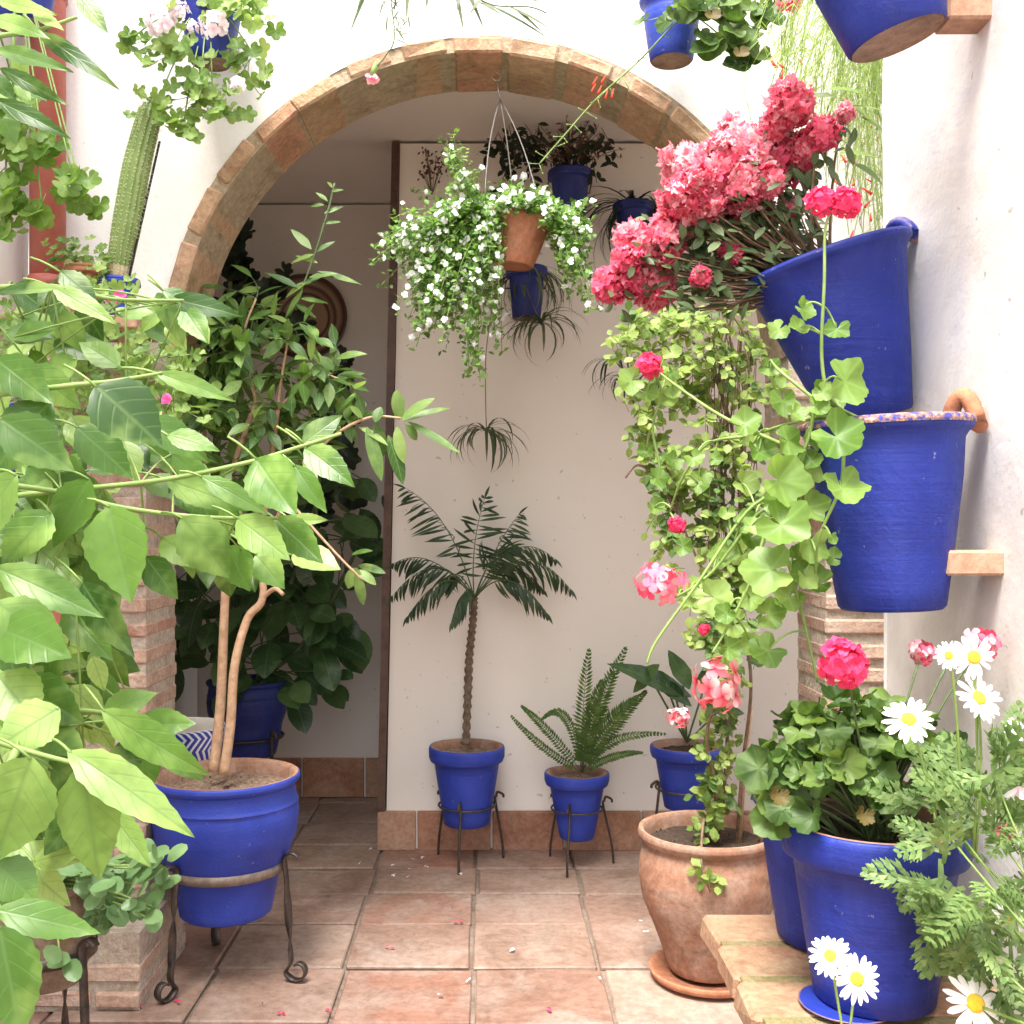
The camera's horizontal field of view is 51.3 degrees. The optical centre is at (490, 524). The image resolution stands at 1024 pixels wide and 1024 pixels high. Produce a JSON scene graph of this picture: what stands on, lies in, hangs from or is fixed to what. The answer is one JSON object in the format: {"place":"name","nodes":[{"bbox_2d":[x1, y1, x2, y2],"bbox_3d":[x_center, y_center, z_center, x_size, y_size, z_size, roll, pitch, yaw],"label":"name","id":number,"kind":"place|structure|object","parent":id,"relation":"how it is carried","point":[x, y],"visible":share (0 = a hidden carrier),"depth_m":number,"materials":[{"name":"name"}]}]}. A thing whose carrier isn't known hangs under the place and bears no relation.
{"place":"outdoors","nodes":[
{"label":"outdoors","id":0,"kind":"place"},
{"bbox_2d":[41,797,617,1023],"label":"ground","id":1,"kind":"structure","parent":0,"point":[341,987],"depth_m":3.25,"materials":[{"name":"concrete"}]},
{"bbox_2d":[0,797,773,1023],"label":"floor","id":2,"kind":"structure","parent":0,"point":[527,903],"depth_m":3.28,"materials":[{"name":"tile"}]},
{"bbox_2d":[0,31,28,402],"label":"patio wall","id":3,"kind":"structure","parent":2,"relation":"on","point":[14,261],"depth_m":2.91,"materials":[{"name":"white paint"}]},
{"bbox_2d":[0,0,109,242],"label":"hanging wall pot","id":4,"kind":"object","parent":3,"relation":"attached to","point":[43,152],"visible":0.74,"depth_m":2.50,"materials":[{"name":"blue paint"}]},
{"bbox_2d":[0,261,212,478],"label":"hanging wall pot","id":5,"kind":"object","parent":3,"relation":"attached to","point":[138,356],"visible":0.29,"depth_m":2.28,"materials":[{"name":"blue paint"}]},
{"bbox_2d":[40,935,99,1023],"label":"plant stand","id":6,"kind":"object","parent":2,"relation":"on","point":[83,954],"visible":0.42,"depth_m":2.19,"materials":[{"name":"metal"}]},
{"bbox_2d":[0,838,187,994],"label":"potted kalanchoe","id":7,"kind":"object","parent":6,"relation":"on","point":[103,905],"visible":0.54,"depth_m":2.15,"materials":[{"name":"plant"}]},
{"bbox_2d":[28,247,196,716],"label":"passage wall","id":8,"kind":"structure","parent":2,"relation":"on","point":[186,703],"depth_m":4.91,"materials":[{"name":"beige brick"}]},
{"bbox_2d":[0,0,354,1023],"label":"leaved shrub","id":9,"kind":"object","parent":2,"relation":"on","point":[74,554],"visible":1,"depth_m":1.20,"materials":[{"name":"green plant"}]},
{"bbox_2d":[176,717,225,760],"bbox_3d":[-1.051,0.989,3.620,0.294,0.622,0.294,0,0,0],"label":"majolica planter","id":10,"kind":"object","parent":2,"relation":"on","point":[196,739],"visible":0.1,"depth_m":3.53,"materials":[{"name":"ceramic"}]},
{"bbox_2d":[154,851,307,1002],"bbox_3d":[-0.792,1.111,3.109,0.417,0.365,0.428,0,0,-26],"label":"plant stand","id":11,"kind":"object","parent":2,"relation":"on","point":[228,882],"visible":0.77,"depth_m":2.92,"materials":[{"name":"metal"}]},
{"bbox_2d":[151,182,459,927],"bbox_3d":[-0.530,0.072,3.084,0.891,2.090,0.451,0,0,0],"label":"potted shrub","id":12,"kind":"object","parent":11,"relation":"on","point":[238,816],"visible":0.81,"depth_m":3.02,"materials":[{"name":"green plant"}]},
{"bbox_2d":[222,730,284,758],"bbox_3d":[-1.053,1.075,4.570,0.345,0.442,0.354,0,0,0],"label":"plant stand","id":13,"kind":"object","parent":2,"relation":"on","point":[274,736],"visible":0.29,"depth_m":4.44,"materials":[{"name":"metal"}]},
{"bbox_2d":[175,281,383,757],"bbox_3d":[-0.947,-0.027,4.556,1.290,2.014,0.765,0,0,0],"label":"potted rubber plant","id":14,"kind":"object","parent":13,"relation":"on","point":[269,695],"visible":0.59,"depth_m":4.42,"materials":[{"name":"green plant"}]},
{"bbox_2d":[205,218,367,673],"bbox_3d":[-0.915,-0.085,4.715,0.768,2.731,0.272,0,0,0],"label":"climbing philodendron","id":15,"kind":"object","parent":2,"relation":"on","point":[237,255],"visible":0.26,"depth_m":4.65,"materials":[{"name":"green plant"}]},
{"bbox_2d":[197,205,389,796],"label":"passage wall","id":16,"kind":"structure","parent":2,"relation":"on","point":[333,752],"depth_m":5.10,"materials":[{"name":"grey paint"}]},
{"bbox_2d":[268,273,346,358],"bbox_3d":[-0.882,-0.988,5.072,0.406,0.406,0.046,0,0,0],"label":"wall plate","id":17,"kind":"object","parent":16,"relation":"attached to","point":[331,310],"depth_m":5.07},
{"bbox_2d":[257,91,643,204],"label":"ceiling","id":18,"kind":"structure","parent":16,"relation":"on","point":[352,160],"depth_m":4.21,"materials":[{"name":"grey paint"}]},
{"bbox_2d":[480,122,617,192],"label":"hanging plant","id":19,"kind":"object","parent":18,"relation":"hanging from","point":[513,146],"visible":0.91,"depth_m":4.08,"materials":[{"name":"green plant"}]},
{"bbox_2d":[140,847,647,1014],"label":"fallen petals","id":20,"kind":"object","parent":2,"relation":"on","point":[511,949],"visible":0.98,"depth_m":3.23,"materials":[{"name":"plant"}]},
{"bbox_2d":[29,0,883,1011],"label":"arcade wall","id":21,"kind":"structure","parent":2,"relation":"on","point":[213,188],"depth_m":3.00,"materials":[{"name":"white paint"}]},
{"bbox_2d":[27,0,67,675],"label":"drainpipe","id":22,"kind":"object","parent":21,"relation":"attached to","point":[37,250],"visible":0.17,"depth_m":2.89,"materials":[{"name":"red metal"}]},
{"bbox_2d":[0,315,156,374],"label":"wall shelf","id":23,"kind":"object","parent":21,"relation":"attached to","point":[133,323],"depth_m":2.77,"materials":[{"name":"wood"}]},
{"bbox_2d":[41,234,111,311],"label":"potted succulent","id":24,"kind":"object","parent":23,"relation":"on","point":[85,267],"visible":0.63,"depth_m":2.76,"materials":[{"name":"green plant"}]},
{"bbox_2d":[96,97,161,314],"bbox_3d":[-0.950,-0.838,2.820,0.189,0.580,0.117,0,0,0],"label":"potted cactus","id":25,"kind":"object","parent":23,"relation":"on","point":[130,205],"visible":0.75,"depth_m":2.79,"materials":[{"name":"green plant"}]},
{"bbox_2d":[115,0,286,143],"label":"hanging wall pot","id":26,"kind":"object","parent":21,"relation":"attached to","point":[211,41],"visible":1,"depth_m":2.76,"materials":[{"name":"blue paint"}]},
{"bbox_2d":[349,0,555,84],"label":"hanging carnation pot","id":27,"kind":"object","parent":21,"relation":"attached to","point":[373,78],"visible":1,"depth_m":2.60,"materials":[{"name":"blue paint"}]},
{"bbox_2d":[369,80,603,386],"bbox_3d":[-0.009,-0.848,3.112,0.696,0.905,0.333,0,0,0],"label":"hanging basket","id":28,"kind":"object","parent":21,"relation":"hanging from","point":[475,232],"visible":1,"depth_m":3.04,"materials":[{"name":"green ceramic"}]},
{"bbox_2d":[529,0,882,236],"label":"hanging coral plant","id":29,"kind":"object","parent":21,"relation":"attached to","point":[872,73],"visible":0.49,"depth_m":2.67,"materials":[{"name":"green plant"}]},
{"bbox_2d":[632,0,803,71],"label":"hanging wall pot","id":30,"kind":"object","parent":21,"relation":"attached to","point":[682,45],"visible":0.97,"depth_m":2.71,"materials":[{"name":"blue paint"}]},
{"bbox_2d":[437,790,504,874],"bbox_3d":[-0.078,1.164,4.080,0.266,0.264,0.265,0,0,0],"label":"plant stand","id":31,"kind":"object","parent":2,"relation":"on","point":[459,810],"visible":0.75,"depth_m":4.06,"materials":[{"name":"metal"}]},
{"bbox_2d":[385,484,576,829],"bbox_3d":[-0.040,0.496,4.046,0.737,1.304,0.401,0,0,0],"label":"potted palm","id":32,"kind":"object","parent":31,"relation":"on","point":[466,767],"visible":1,"depth_m":4.05,"materials":[{"name":"green plant"}]},
{"bbox_2d":[549,794,614,877],"bbox_3d":[0.351,1.166,4.046,0.248,0.260,0.254,0,0,0],"label":"plant stand","id":33,"kind":"object","parent":2,"relation":"on","point":[568,811],"visible":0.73,"depth_m":4.04,"materials":[{"name":"metal"}]},
{"bbox_2d":[511,646,665,841],"bbox_3d":[0.374,0.827,4.043,0.559,0.726,0.247,0,0,20],"label":"potted fern","id":34,"kind":"object","parent":33,"relation":"on","point":[578,789],"visible":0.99,"depth_m":4.03,"materials":[{"name":"blue paint"}]},
{"bbox_2d":[377,142,797,849],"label":"partition wall","id":35,"kind":"structure","parent":2,"relation":"on","point":[569,486],"depth_m":4.28,"materials":[{"name":"beige paint"}]},
{"bbox_2d":[417,147,447,194],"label":"dried sprig","id":36,"kind":"object","parent":35,"relation":"attached to","point":[428,171],"visible":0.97,"depth_m":4.21,"materials":[{"name":"brown plant"}]},
{"bbox_2d":[447,263,588,471],"bbox_3d":[0.100,-0.605,4.081,0.539,0.812,0.394,0,0,0],"label":"hanging wall pot","id":37,"kind":"object","parent":35,"relation":"attached to","point":[526,288],"visible":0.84,"depth_m":4.08,"materials":[{"name":"blue ceramic"}]},
{"bbox_2d":[518,113,624,216],"bbox_3d":[0.294,-1.412,4.135,0.394,0.420,0.325,0,0,-26],"label":"hanging wall pot","id":38,"kind":"object","parent":35,"relation":"attached to","point":[568,180],"visible":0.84,"depth_m":4.09,"materials":[{"name":"blue ceramic"}]},
{"bbox_2d":[566,186,658,402],"bbox_3d":[0.539,-0.891,4.165,0.487,0.898,0.527,0,0,10],"label":"hanging wall pot","id":39,"kind":"object","parent":35,"relation":"attached to","point":[628,206],"visible":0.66,"depth_m":4.08,"materials":[{"name":"blue ceramic"}]},
{"bbox_2d":[650,780,719,813],"bbox_3d":[0.733,1.122,4.041,0.286,0.348,0.285,0,0,0],"label":"plant stand","id":40,"kind":"object","parent":2,"relation":"on","point":[656,783],"visible":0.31,"depth_m":3.96,"materials":[{"name":"metal"}]},
{"bbox_2d":[608,650,744,810],"bbox_3d":[0.703,0.771,4.030,0.492,0.588,0.275,0,0,15],"label":"potted aspidistra","id":41,"kind":"object","parent":40,"relation":"on","point":[679,766],"visible":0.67,"depth_m":3.98,"materials":[{"name":"blue ceramic"}]},
{"bbox_2d":[648,949,731,998],"bbox_3d":[0.622,1.281,3.060,0.336,0.030,0.336,0,0,0],"label":"saucer","id":42,"kind":"object","parent":2,"relation":"on","point":[663,974],"visible":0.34,"depth_m":2.98,"materials":[{"name":"orange ceramic"}]},
{"bbox_2d":[601,300,797,983],"bbox_3d":[0.567,0.317,3.012,0.537,1.906,0.493,0,0,0],"label":"ivy","id":43,"kind":"object","parent":42,"relation":"on","point":[696,867],"visible":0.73,"depth_m":2.90,"materials":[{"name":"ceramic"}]},
{"bbox_2d":[700,915,1019,1023],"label":"brick shelf","id":44,"kind":"object","parent":2,"relation":"on","point":[763,967],"visible":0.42,"depth_m":1.71,"materials":[{"name":"beige brick"}]},
{"bbox_2d":[750,737,906,951],"bbox_3d":[0.588,0.527,1.840,0.282,0.370,0.268,0,0,0],"label":"potted geranium","id":45,"kind":"object","parent":44,"relation":"on","point":[784,894],"visible":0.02,"depth_m":1.79,"materials":[{"name":"blue ceramic"}]},
{"bbox_2d":[798,984,885,1023],"bbox_3d":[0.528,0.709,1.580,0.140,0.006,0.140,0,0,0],"label":"saucer","id":46,"kind":"object","parent":44,"relation":"on","point":[810,1000],"visible":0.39,"depth_m":1.55,"materials":[{"name":"blue ceramic"}]},
{"bbox_2d":[734,627,1016,1021],"bbox_3d":[0.569,0.430,1.605,0.374,0.554,0.345,0,0,21],"label":"potted geranium","id":47,"kind":"object","parent":46,"relation":"on","point":[835,842],"visible":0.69,"depth_m":1.54,"materials":[{"name":"green plant"}]},
{"bbox_2d":[808,634,1023,1023],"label":"potted daisy","id":48,"kind":"object","parent":44,"relation":"on","point":[942,914],"visible":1,"depth_m":1.33,"materials":[{"name":"plant"}]},
{"bbox_2d":[882,0,1023,987],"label":"patio wall","id":49,"kind":"structure","parent":2,"relation":"on","point":[953,140],"depth_m":1.74,"materials":[{"name":"white paint"}]},
{"bbox_2d":[591,72,918,414],"bbox_3d":[0.507,-0.498,2.000,0.646,0.644,0.320,0,0,0],"label":"hanging azalea pot","id":50,"kind":"object","parent":49,"relation":"attached to","point":[741,174],"visible":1,"depth_m":1.93,"materials":[{"name":"blue paint"}]},
{"bbox_2d":[618,185,987,727],"bbox_3d":[0.474,-0.096,1.736,0.637,0.839,0.359,0,0,30],"label":"hanging geranium pot","id":51,"kind":"object","parent":49,"relation":"attached to","point":[882,502],"visible":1,"depth_m":1.63,"materials":[{"name":"blue paint"}]},
{"bbox_2d":[814,0,947,62],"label":"hanging wall pot","id":52,"kind":"object","parent":49,"relation":"attached to","point":[864,31],"visible":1,"depth_m":1.63,"materials":[{"name":"blue ceramic"}]},
{"bbox_2d":[934,0,991,34],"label":"support brick","id":53,"kind":"object","parent":49,"relation":"attached to","point":[969,16],"visible":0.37,"depth_m":1.67,"materials":[{"name":"brick"}]},
{"bbox_2d":[946,550,1003,575],"bbox_3d":[0.759,0.059,1.660,0.123,0.040,0.061,0,0,0],"label":"support brick","id":54,"kind":"object","parent":49,"relation":"attached to","point":[975,562],"visible":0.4,"depth_m":1.63,"materials":[{"name":"brick"}]}
]}

